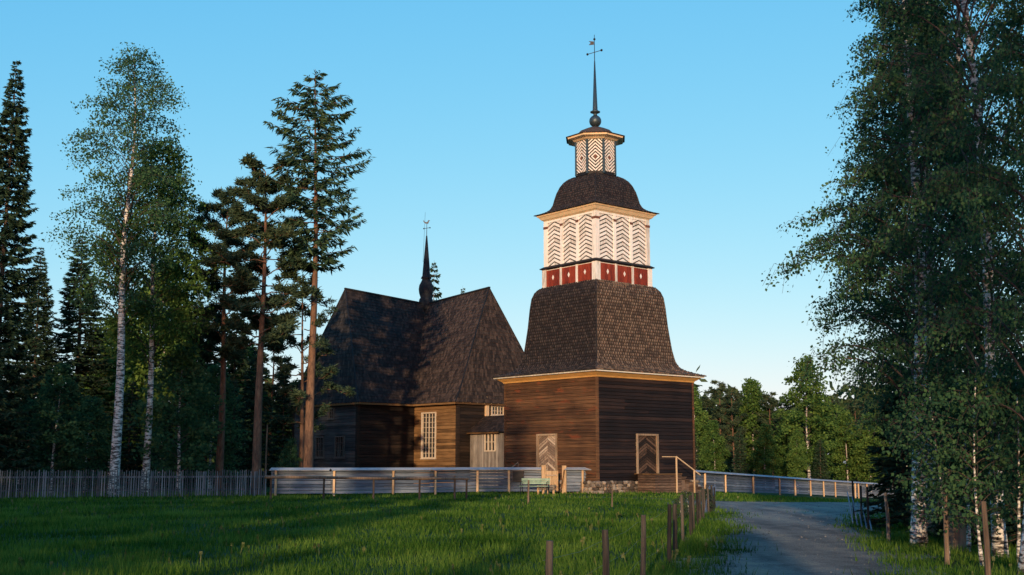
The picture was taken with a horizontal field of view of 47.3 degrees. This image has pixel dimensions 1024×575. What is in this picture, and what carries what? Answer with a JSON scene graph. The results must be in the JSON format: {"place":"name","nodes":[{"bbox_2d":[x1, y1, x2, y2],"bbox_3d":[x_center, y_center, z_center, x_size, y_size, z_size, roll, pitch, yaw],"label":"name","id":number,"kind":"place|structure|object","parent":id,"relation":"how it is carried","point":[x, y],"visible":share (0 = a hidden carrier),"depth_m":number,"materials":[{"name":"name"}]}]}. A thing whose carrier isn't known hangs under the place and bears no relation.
{"place":"outdoors","nodes":[
{"label":"outdoors","id":0,"kind":"place"},
{"bbox_2d":[287,220,523,486],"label":"log church","id":1,"kind":"structure","parent":0,"point":[428,389],"depth_m":79.54,"materials":[{"name":"wood"}]},
{"bbox_2d":[314,436,324,458],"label":"window","id":2,"kind":"structure","parent":1,"relation":"in","point":[319,440],"depth_m":80.08,"materials":[{"name":"paint"}]},
{"bbox_2d":[327,408,334,419],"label":"window","id":3,"kind":"structure","parent":1,"relation":"in","point":[330,416],"depth_m":79.42,"materials":[{"name":"paint"}]},
{"bbox_2d":[333,435,344,458],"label":"window","id":4,"kind":"structure","parent":1,"relation":"in","point":[339,441],"depth_m":78.30,"materials":[{"name":"paint"}]},
{"bbox_2d":[420,412,436,458],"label":"window","id":5,"kind":"structure","parent":1,"relation":"in","point":[428,419],"depth_m":78.88,"materials":[{"name":"paint"}]},
{"bbox_2d":[491,403,503,415],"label":"window","id":6,"kind":"structure","parent":1,"relation":"in","point":[495,410],"depth_m":79.09,"materials":[{"name":"paint"}]},
{"bbox_2d":[0,470,1023,574],"bbox_3d":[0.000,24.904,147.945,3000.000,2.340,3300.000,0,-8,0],"label":"ground","id":7,"kind":"structure","parent":0,"point":[542,535],"depth_m":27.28,"materials":[{"name":"plant"}]},
{"bbox_2d":[0,359,21,481],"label":"spruce tree","id":8,"kind":"object","parent":7,"relation":"on","point":[7,361],"depth_m":83.63,"materials":[{"name":"green plant"}]},
{"bbox_2d":[0,60,44,489],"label":"spruce tree","id":9,"kind":"object","parent":7,"relation":"on","point":[10,324],"visible":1,"depth_m":58.60,"materials":[{"name":"green plant"}]},
{"bbox_2d":[0,399,57,492],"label":"birch tree","id":10,"kind":"object","parent":7,"relation":"on","point":[25,418],"visible":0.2,"depth_m":61.46,"materials":[{"name":"green plant"}]},
{"bbox_2d":[7,247,64,487],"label":"spruce tree","id":11,"kind":"object","parent":7,"relation":"on","point":[43,317],"visible":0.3,"depth_m":76.22,"materials":[{"name":"green plant"}]},
{"bbox_2d":[8,362,97,492],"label":"birch tree","id":12,"kind":"object","parent":7,"relation":"on","point":[57,381],"visible":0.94,"depth_m":59.85,"materials":[{"name":"green plant"}]},
{"bbox_2d":[53,415,83,488],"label":"spruce tree","id":13,"kind":"object","parent":7,"relation":"on","point":[68,472],"visible":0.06,"depth_m":70.84,"materials":[{"name":"green plant"}]},
{"bbox_2d":[36,235,114,486],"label":"spruce tree","id":14,"kind":"object","parent":7,"relation":"on","point":[82,363],"visible":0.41,"depth_m":79.97,"materials":[{"name":"green plant"}]},
{"bbox_2d":[46,395,123,492],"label":"birch tree","id":15,"kind":"object","parent":7,"relation":"on","point":[91,412],"visible":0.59,"depth_m":62.44,"materials":[{"name":"green plant"}]},
{"bbox_2d":[87,428,109,488],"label":"spruce tree","id":16,"kind":"object","parent":7,"relation":"on","point":[107,464],"visible":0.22,"depth_m":70.03,"materials":[{"name":"green plant"}]},
{"bbox_2d":[71,313,144,475],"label":"birch tree","id":17,"kind":"object","parent":7,"relation":"on","point":[106,388],"visible":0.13,"depth_m":86.78,"materials":[{"name":"green plant"}]},
{"bbox_2d":[41,42,201,494],"bbox_3d":[-20.357,-1.088,60.849,8.076,23.600,7.466,4,-9,-23],"label":"birch tree","id":18,"kind":"object","parent":7,"relation":"on","point":[125,250],"visible":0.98,"depth_m":60.77,"materials":[{"name":"green plant"}]},
{"bbox_2d":[103,381,144,488],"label":"spruce tree","id":19,"kind":"object","parent":7,"relation":"on","point":[128,454],"visible":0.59,"depth_m":73.22,"materials":[{"name":"green plant"}]},
{"bbox_2d":[0,469,266,497],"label":"picket fence","id":20,"kind":"object","parent":7,"relation":"on","point":[99,477],"visible":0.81,"depth_m":54.93,"materials":[{"name":"wood"}]},
{"bbox_2d":[105,291,161,482],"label":"spruce tree","id":21,"kind":"object","parent":7,"relation":"on","point":[134,443],"visible":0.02,"depth_m":88.37,"materials":[{"name":"green plant"}]},
{"bbox_2d":[74,135,230,492],"bbox_3d":[-19.485,1.282,63.170,8.122,19.611,7.394,4,-9,-24],"label":"birch tree","id":22,"kind":"object","parent":7,"relation":"on","point":[181,294],"visible":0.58,"depth_m":62.60,"materials":[{"name":"green plant"}]},
{"bbox_2d":[109,261,214,483],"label":"birch tree","id":23,"kind":"object","parent":7,"relation":"on","point":[137,376],"visible":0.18,"depth_m":83.52,"materials":[{"name":"green plant"}]},
{"bbox_2d":[150,397,177,488],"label":"spruce tree","id":24,"kind":"object","parent":7,"relation":"on","point":[171,431],"visible":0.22,"depth_m":72.08,"materials":[{"name":"green plant"}]},
{"bbox_2d":[127,339,229,491],"bbox_3d":[-18.125,6.957,63.505,5.690,8.447,4.888,6,-10,-35],"label":"birch tree","id":25,"kind":"object","parent":7,"relation":"on","point":[189,378],"visible":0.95,"depth_m":63.16,"materials":[{"name":"green plant"}]},
{"bbox_2d":[154,292,225,484],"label":"spruce tree","id":26,"kind":"object","parent":7,"relation":"on","point":[203,321],"visible":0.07,"depth_m":83.70,"materials":[{"name":"green plant"}]},
{"bbox_2d":[181,437,207,488],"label":"spruce tree","id":27,"kind":"object","parent":7,"relation":"on","point":[191,479],"visible":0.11,"depth_m":72.81,"materials":[{"name":"green plant"}]},
{"bbox_2d":[163,362,250,490],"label":"birch tree","id":28,"kind":"object","parent":7,"relation":"on","point":[229,421],"visible":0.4,"depth_m":67.47,"materials":[{"name":"green plant"}]},
{"bbox_2d":[195,306,236,481],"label":"pine tree","id":29,"kind":"object","parent":7,"relation":"on","point":[217,349],"visible":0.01,"depth_m":90.09,"materials":[{"name":"green plant"}]},
{"bbox_2d":[178,185,271,491],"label":"pine tree","id":30,"kind":"object","parent":7,"relation":"on","point":[225,352],"visible":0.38,"depth_m":66.04,"materials":[{"name":"green plant"}]},
{"bbox_2d":[213,380,249,487],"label":"spruce tree","id":31,"kind":"object","parent":7,"relation":"on","point":[242,453],"visible":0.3,"depth_m":73.32,"materials":[{"name":"green plant"}]},
{"bbox_2d":[207,298,261,483],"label":"spruce tree","id":32,"kind":"object","parent":7,"relation":"on","point":[242,370],"visible":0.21,"depth_m":85.64,"materials":[{"name":"green plant"}]},
{"bbox_2d":[227,351,276,487],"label":"spruce tree","id":33,"kind":"object","parent":7,"relation":"on","point":[248,405],"visible":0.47,"depth_m":75.45,"materials":[{"name":"green plant"}]},
{"bbox_2d":[226,344,278,459],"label":"birch tree","id":34,"kind":"object","parent":7,"relation":"on","point":[250,358],"visible":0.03,"depth_m":93.37,"materials":[{"name":"green plant"}]},
{"bbox_2d":[200,152,324,494],"bbox_3d":[-12.866,1.794,60.574,6.678,17.814,5.630,-1,-9,6],"label":"pine tree","id":35,"kind":"object","parent":7,"relation":"on","point":[243,283],"visible":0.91,"depth_m":60.35,"materials":[{"name":"green plant"}]},
{"bbox_2d":[264,424,267,492],"bbox_3d":[-12.899,8.992,61.345,0.111,3.601,0.095,0,-8,0],"label":"wooden pole","id":36,"kind":"object","parent":7,"relation":"on","point":[266,454],"visible":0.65,"depth_m":61.34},
{"bbox_2d":[241,327,299,480],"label":"pine tree","id":37,"kind":"object","parent":7,"relation":"on","point":[269,387],"visible":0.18,"depth_m":87.59,"materials":[{"name":"green plant"}]},
{"bbox_2d":[262,373,293,483],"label":"spruce tree","id":38,"kind":"object","parent":7,"relation":"on","point":[281,444],"visible":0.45,"depth_m":83.23,"materials":[{"name":"green plant"}]},
{"bbox_2d":[272,378,300,464],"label":"birch tree","id":39,"kind":"object","parent":7,"relation":"on","point":[294,382],"visible":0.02,"depth_m":90.94,"materials":[{"name":"green plant"}]},
{"bbox_2d":[276,437,301,490],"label":"spruce tree","id":40,"kind":"object","parent":7,"relation":"on","point":[284,461],"visible":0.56,"depth_m":60.29,"materials":[{"name":"green plant"}]},
{"bbox_2d":[264,267,356,490],"bbox_3d":[-10.693,4.763,61.721,4.679,12.261,4.559,-3,-9,21],"label":"pine tree","id":41,"kind":"object","parent":7,"relation":"on","point":[297,394],"visible":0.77,"depth_m":61.23,"materials":[{"name":"green plant"}]},
{"bbox_2d":[255,70,374,494],"bbox_3d":[-10.281,-0.538,61.245,6.526,22.636,5.973,6,-11,-40],"label":"pine tree","id":42,"kind":"object","parent":7,"relation":"on","point":[299,147],"visible":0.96,"depth_m":61.37,"materials":[{"name":"plant"}]},
{"bbox_2d":[265,475,468,499],"bbox_3d":[-6.420,8.850,51.601,9.076,1.111,0.205,-1,-8,4],"label":"pole rail","id":43,"kind":"object","parent":7,"relation":"on","point":[454,478],"visible":0.89,"depth_m":51.56,"materials":[{"name":"wood"}]},
{"bbox_2d":[269,467,540,495],"bbox_3d":[-5.177,9.907,59.753,14.228,1.421,2.036,4,-9,-22],"label":"board fence","id":44,"kind":"object","parent":7,"relation":"on","point":[361,486],"visible":0.77,"depth_m":58.83,"materials":[{"name":"grey wood"}]},
{"bbox_2d":[512,470,522,481],"bbox_3d":[0.309,9.924,61.628,0.580,0.580,0.045,0,-8,0],"label":"notice board","id":45,"kind":"object","parent":44,"relation":"attached to","point":[517,475],"visible":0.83,"depth_m":61.61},
{"bbox_2d":[430,263,441,300],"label":"spruce tree","id":46,"kind":"object","parent":7,"relation":"on","point":[437,281],"visible":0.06,"depth_m":123.34,"materials":[{"name":"green plant"}]},
{"bbox_2d":[11,491,1019,574],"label":"meadow weeds","id":47,"kind":"object","parent":7,"relation":"on","point":[20,560],"visible":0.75,"depth_m":25.60,"materials":[{"name":"plant"}]},
{"bbox_2d":[28,366,1023,493],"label":"distant wood","id":48,"kind":"object","parent":7,"relation":"on","point":[843,402],"depth_m":148.50,"materials":[{"name":"plant"}]},
{"bbox_2d":[520,477,549,494],"bbox_3d":[1.154,10.101,59.475,1.500,0.876,0.590,-2,-9,16],"label":"park bench","id":49,"kind":"object","parent":7,"relation":"on","point":[546,481],"visible":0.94,"depth_m":59.64,"materials":[{"name":"green paint"}]},
{"bbox_2d":[537,485,554,494],"bbox_3d":[1.722,10.336,59.729,0.860,0.465,0.340,1,-9,-8],"label":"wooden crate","id":50,"kind":"object","parent":7,"relation":"on","point":[552,488],"visible":0.75,"depth_m":59.62,"materials":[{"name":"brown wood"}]},
{"bbox_2d":[541,465,565,493],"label":"wooden gate","id":51,"kind":"structure","parent":7,"relation":"on","point":[552,476],"depth_m":61.74,"materials":[{"name":"brown wood"}]},
{"bbox_2d":[564,467,590,491],"bbox_3d":[3.591,10.179,61.575,1.573,1.421,0.547,-2,-9,15],"label":"board fence","id":52,"kind":"object","parent":7,"relation":"on","point":[580,472],"visible":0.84,"depth_m":61.63,"materials":[{"name":"grey wood"}]},
{"bbox_2d":[491,35,705,493],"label":"bell tower","id":53,"kind":"structure","parent":7,"relation":"on","point":[599,382],"depth_m":65.19,"materials":[{"name":"wood"}]},
{"bbox_2d":[536,433,557,477],"bbox_3d":[1.948,9.223,63.996,0.190,2.426,1.680,7,-11,-40],"label":"door","id":54,"kind":"structure","parent":53,"relation":"in","point":[546,444],"depth_m":64.06,"materials":[{"name":"brown wood"}]},
{"bbox_2d":[636,434,658,473],"bbox_3d":[7.303,9.005,63.418,1.721,2.138,0.190,7,-11,-40],"label":"door","id":55,"kind":"structure","parent":53,"relation":"in","point":[647,445],"depth_m":63.46,"materials":[{"name":"brown wood"}]},
{"bbox_2d":[543,489,704,574],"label":"pole fence","id":56,"kind":"object","parent":7,"relation":"on","point":[699,514],"visible":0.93,"depth_m":18.86,"materials":[{"name":"brown wood"}]},
{"bbox_2d":[638,456,702,493],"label":"wooden steps","id":57,"kind":"structure","parent":7,"relation":"on","point":[668,482],"depth_m":62.12,"materials":[{"name":"brown wood"}]},
{"bbox_2d":[671,497,688,520],"bbox_3d":[4.692,6.184,32.474,0.681,0.744,0.557,0,-8,1],"label":"shrub","id":58,"kind":"object","parent":7,"relation":"on","point":[678,503],"visible":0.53,"depth_m":32.46,"materials":[{"name":"green plant"}]},
{"bbox_2d":[678,490,701,513],"bbox_3d":[5.271,6.488,34.950,0.817,0.893,0.668,6,-10,-33],"label":"shrub","id":59,"kind":"object","parent":7,"relation":"on","point":[684,493],"visible":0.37,"depth_m":34.95,"materials":[{"name":"green plant"}]},
{"bbox_2d":[695,428,702,477],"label":"spruce tree","id":60,"kind":"object","parent":7,"relation":"on","point":[696,461],"visible":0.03,"depth_m":110.79,"materials":[{"name":"green plant"}]},
{"bbox_2d":[694,387,713,469],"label":"birch tree","id":61,"kind":"object","parent":7,"relation":"on","point":[699,413],"visible":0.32,"depth_m":118.68,"materials":[{"name":"green plant"}]},
{"bbox_2d":[700,488,716,512],"bbox_3d":[6.264,6.881,37.586,0.668,0.893,0.818,0,-8,-1],"label":"shrub","id":62,"kind":"object","parent":7,"relation":"on","point":[713,498],"visible":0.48,"depth_m":37.59,"materials":[{"name":"green plant"}]},
{"bbox_2d":[703,484,715,513],"bbox_3d":[6.886,7.247,40.392,0.212,0.978,8.246,-2,-9,12],"label":"roundpole fence","id":63,"kind":"object","parent":7,"relation":"on","point":[712,492],"visible":0.66,"depth_m":38.01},
{"bbox_2d":[697,393,725,483],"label":"spruce tree","id":64,"kind":"object","parent":7,"relation":"on","point":[709,414],"visible":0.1,"depth_m":126.96,"materials":[{"name":"green plant"}]},
{"bbox_2d":[698,419,730,483],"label":"birch tree","id":65,"kind":"object","parent":7,"relation":"on","point":[714,448],"visible":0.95,"depth_m":108.63,"materials":[{"name":"green plant"}]},
{"bbox_2d":[698,380,736,481],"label":"pine tree","id":66,"kind":"object","parent":7,"relation":"on","point":[714,392],"visible":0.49,"depth_m":121.49,"materials":[{"name":"green plant"}]},
{"bbox_2d":[716,386,748,484],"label":"pine tree","id":67,"kind":"object","parent":7,"relation":"on","point":[737,396],"visible":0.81,"depth_m":117.13,"materials":[{"name":"green plant"}]},
{"bbox_2d":[731,428,751,489],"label":"spruce tree","id":68,"kind":"object","parent":7,"relation":"on","point":[739,448],"visible":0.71,"depth_m":106.76,"materials":[{"name":"green plant"}]},
{"bbox_2d":[727,403,758,485],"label":"spruce tree","id":69,"kind":"object","parent":7,"relation":"on","point":[736,458],"visible":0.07,"depth_m":128.55,"materials":[{"name":"green plant"}]},
{"bbox_2d":[730,377,775,485],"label":"birch tree","id":70,"kind":"object","parent":7,"relation":"on","point":[752,397],"visible":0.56,"depth_m":118.77,"materials":[{"name":"green plant"}]},
{"bbox_2d":[749,423,779,490],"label":"birch tree","id":71,"kind":"object","parent":7,"relation":"on","point":[766,451],"visible":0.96,"depth_m":106.72,"materials":[{"name":"green plant"}]},
{"bbox_2d":[752,391,782,488],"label":"pine tree","id":72,"kind":"object","parent":7,"relation":"on","point":[770,400],"visible":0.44,"depth_m":117.25,"materials":[{"name":"green plant"}]},
{"bbox_2d":[768,396,801,484],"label":"pine tree","id":73,"kind":"object","parent":7,"relation":"on","point":[789,407],"visible":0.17,"depth_m":123.98,"materials":[{"name":"green plant"}]},
{"bbox_2d":[770,417,804,489],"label":"birch tree","id":74,"kind":"object","parent":7,"relation":"on","point":[780,452],"visible":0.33,"depth_m":113.55,"materials":[{"name":"green plant"}]},
{"bbox_2d":[783,430,810,487],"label":"birch tree","id":75,"kind":"object","parent":7,"relation":"on","point":[799,458],"visible":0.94,"depth_m":106.68,"materials":[{"name":"green plant"}]},
{"bbox_2d":[769,354,844,492],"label":"birch tree","id":76,"kind":"object","parent":7,"relation":"on","point":[813,397],"visible":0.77,"depth_m":110.77,"materials":[{"name":"green plant"}]},
{"bbox_2d":[667,501,946,574],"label":"verge","id":77,"kind":"structure","parent":7,"relation":"on","point":[728,553],"depth_m":20.80,"materials":[{"name":"plant"}]},
{"bbox_2d":[811,439,833,493],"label":"spruce tree","id":78,"kind":"object","parent":7,"relation":"on","point":[821,457],"visible":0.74,"depth_m":107.64,"materials":[{"name":"green plant"}]},
{"bbox_2d":[804,402,843,482],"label":"birch tree","id":79,"kind":"object","parent":7,"relation":"on","point":[830,467],"visible":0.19,"depth_m":120.09,"materials":[{"name":"green plant"}]},
{"bbox_2d":[696,470,964,498],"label":"board fence","id":80,"kind":"object","parent":7,"relation":"on","point":[813,485],"visible":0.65,"depth_m":87.35,"materials":[{"name":"grey wood"}]},
{"bbox_2d":[824,394,843,491],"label":"pine tree","id":81,"kind":"object","parent":7,"relation":"on","point":[837,401],"visible":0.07,"depth_m":126.79,"materials":[{"name":"green plant"}]},
{"bbox_2d":[827,407,861,480],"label":"birch tree","id":82,"kind":"object","parent":7,"relation":"on","point":[844,441],"visible":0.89,"depth_m":116.62,"materials":[{"name":"green plant"}]},
{"bbox_2d":[840,398,870,488],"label":"pine tree","id":83,"kind":"object","parent":7,"relation":"on","point":[852,409],"visible":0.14,"depth_m":125.41,"materials":[{"name":"green plant"}]},
{"bbox_2d":[847,480,871,529],"bbox_3d":[9.259,5.804,31.375,0.455,1.171,7.529,-2,-9,14],"label":"roundpole fence","id":84,"kind":"object","parent":7,"relation":"on","point":[867,524],"visible":0.89,"depth_m":29.88,"materials":[{"name":"wood"}]},
{"bbox_2d":[849,412,885,484],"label":"birch tree","id":85,"kind":"object","parent":7,"relation":"on","point":[865,439],"visible":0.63,"depth_m":114.51,"materials":[{"name":"green plant"}]},
{"bbox_2d":[873,420,888,494],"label":"spruce tree","id":86,"kind":"object","parent":7,"relation":"on","point":[882,442],"visible":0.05,"depth_m":120.53,"materials":[{"name":"green plant"}]},
{"bbox_2d":[884,493,890,542],"bbox_3d":[7.715,4.788,24.057,0.099,1.123,0.080,0,-8,0],"label":"stake","id":87,"kind":"object","parent":7,"relation":"on","point":[888,537],"visible":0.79,"depth_m":24.04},
{"bbox_2d":[761,0,1023,547],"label":"birch tree","id":88,"kind":"object","parent":7,"relation":"on","point":[886,177],"visible":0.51,"depth_m":23.58,"materials":[{"name":"green plant"}]},
{"bbox_2d":[851,359,939,527],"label":"spruce tree","id":89,"kind":"object","parent":7,"relation":"on","point":[888,465],"visible":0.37,"depth_m":29.53,"materials":[{"name":"green plant"}]},
{"bbox_2d":[800,0,1023,533],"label":"birch tree","id":90,"kind":"object","parent":7,"relation":"on","point":[879,305],"visible":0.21,"depth_m":26.68,"materials":[{"name":"green plant"}]},
{"bbox_2d":[826,0,1020,456],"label":"birch tree","id":91,"kind":"object","parent":7,"relation":"on","point":[867,5],"visible":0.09,"depth_m":31.02,"materials":[{"name":"green plant"}]},
{"bbox_2d":[880,390,969,515],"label":"spruce tree","id":92,"kind":"object","parent":7,"relation":"on","point":[894,514],"visible":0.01,"depth_m":33.39,"materials":[{"name":"green plant"}]},
{"bbox_2d":[832,0,1023,557],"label":"birch tree","id":93,"kind":"object","parent":7,"relation":"on","point":[943,81],"visible":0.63,"depth_m":20.99,"materials":[{"name":"green plant"}]},
{"bbox_2d":[844,0,1023,523],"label":"birch tree","id":94,"kind":"object","parent":7,"relation":"on","point":[957,12],"visible":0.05,"depth_m":27.65,"materials":[{"name":"green plant"}]},
{"bbox_2d":[894,341,980,533],"bbox_3d":[9.980,3.375,26.825,2.419,4.667,2.604,-1,-9,10],"label":"spruce tree","id":95,"kind":"object","parent":7,"relation":"on","point":[905,513],"visible":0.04,"depth_m":26.61,"materials":[{"name":"green plant"}]},
{"bbox_2d":[881,374,1006,551],"bbox_3d":[7.270,3.119,20.052,2.419,3.236,2.029,3,-9,-17],"label":"birch tree","id":96,"kind":"object","parent":7,"relation":"on","point":[926,395],"visible":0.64,"depth_m":20.02,"materials":[{"name":"green plant"}]},
{"bbox_2d":[943,493,949,564],"bbox_3d":[7.092,3.987,19.121,0.099,1.252,0.080,0,-8,0],"label":"stake","id":97,"kind":"object","parent":7,"relation":"on","point":[946,545],"visible":0.64,"depth_m":19.09,"materials":[{"name":"wood"}]},
{"bbox_2d":[884,0,1023,574],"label":"birch tree","id":98,"kind":"object","parent":7,"relation":"on","point":[1006,84],"visible":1,"depth_m":18.16,"materials":[{"name":"green plant"}]},
{"bbox_2d":[888,368,1023,566],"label":"birch tree","id":99,"kind":"object","parent":7,"relation":"on","point":[954,403],"visible":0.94,"depth_m":18.62,"materials":[{"name":"green plant"}]},
{"bbox_2d":[948,507,966,551],"bbox_3d":[8.386,4.578,22.066,0.509,0.850,0.515,0,-8,0],"label":"tree stump","id":100,"kind":"object","parent":7,"relation":"on","point":[958,537],"visible":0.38,"depth_m":21.91,"materials":[{"name":"wood"}]},
{"bbox_2d":[897,347,1023,551],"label":"birch tree","id":101,"kind":"object","parent":7,"relation":"on","point":[968,539],"visible":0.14,"depth_m":21.96,"materials":[{"name":"green plant"}]},
{"bbox_2d":[928,337,1023,544],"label":"spruce tree","id":102,"kind":"object","parent":7,"relation":"on","point":[941,524],"visible":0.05,"depth_m":24.21,"materials":[{"name":"green plant"}]},
{"bbox_2d":[945,355,1023,561],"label":"birch tree","id":103,"kind":"object","parent":7,"relation":"on","point":[1016,391],"visible":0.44,"depth_m":19.18,"materials":[{"name":"green plant"}]},
{"bbox_2d":[981,501,990,574],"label":"stake","id":104,"kind":"object","parent":7,"relation":"on","point":[987,560],"visible":1,"depth_m":15.85,"materials":[{"name":"wood"}]},
{"bbox_2d":[971,338,1023,548],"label":"spruce tree","id":105,"kind":"object","parent":7,"relation":"on","point":[1011,527],"visible":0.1,"depth_m":22.51,"materials":[{"name":"green plant"}]},
{"bbox_2d":[0,0,1023,462],"label":"sky","id":106,"kind":"structure","parent":0,"point":[466,111],"materials":[{"name":"blue"}]},
{"bbox_2d":[672,501,1021,574],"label":"road","id":107,"kind":"structure","parent":0,"point":[829,550],"depth_m":24.06,"materials":[{"name":"gravel"}]},
{"bbox_2d":[715,502,889,573],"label":"gravel stones","id":108,"kind":"object","parent":107,"relation":"on","point":[790,530],"visible":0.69,"depth_m":29.85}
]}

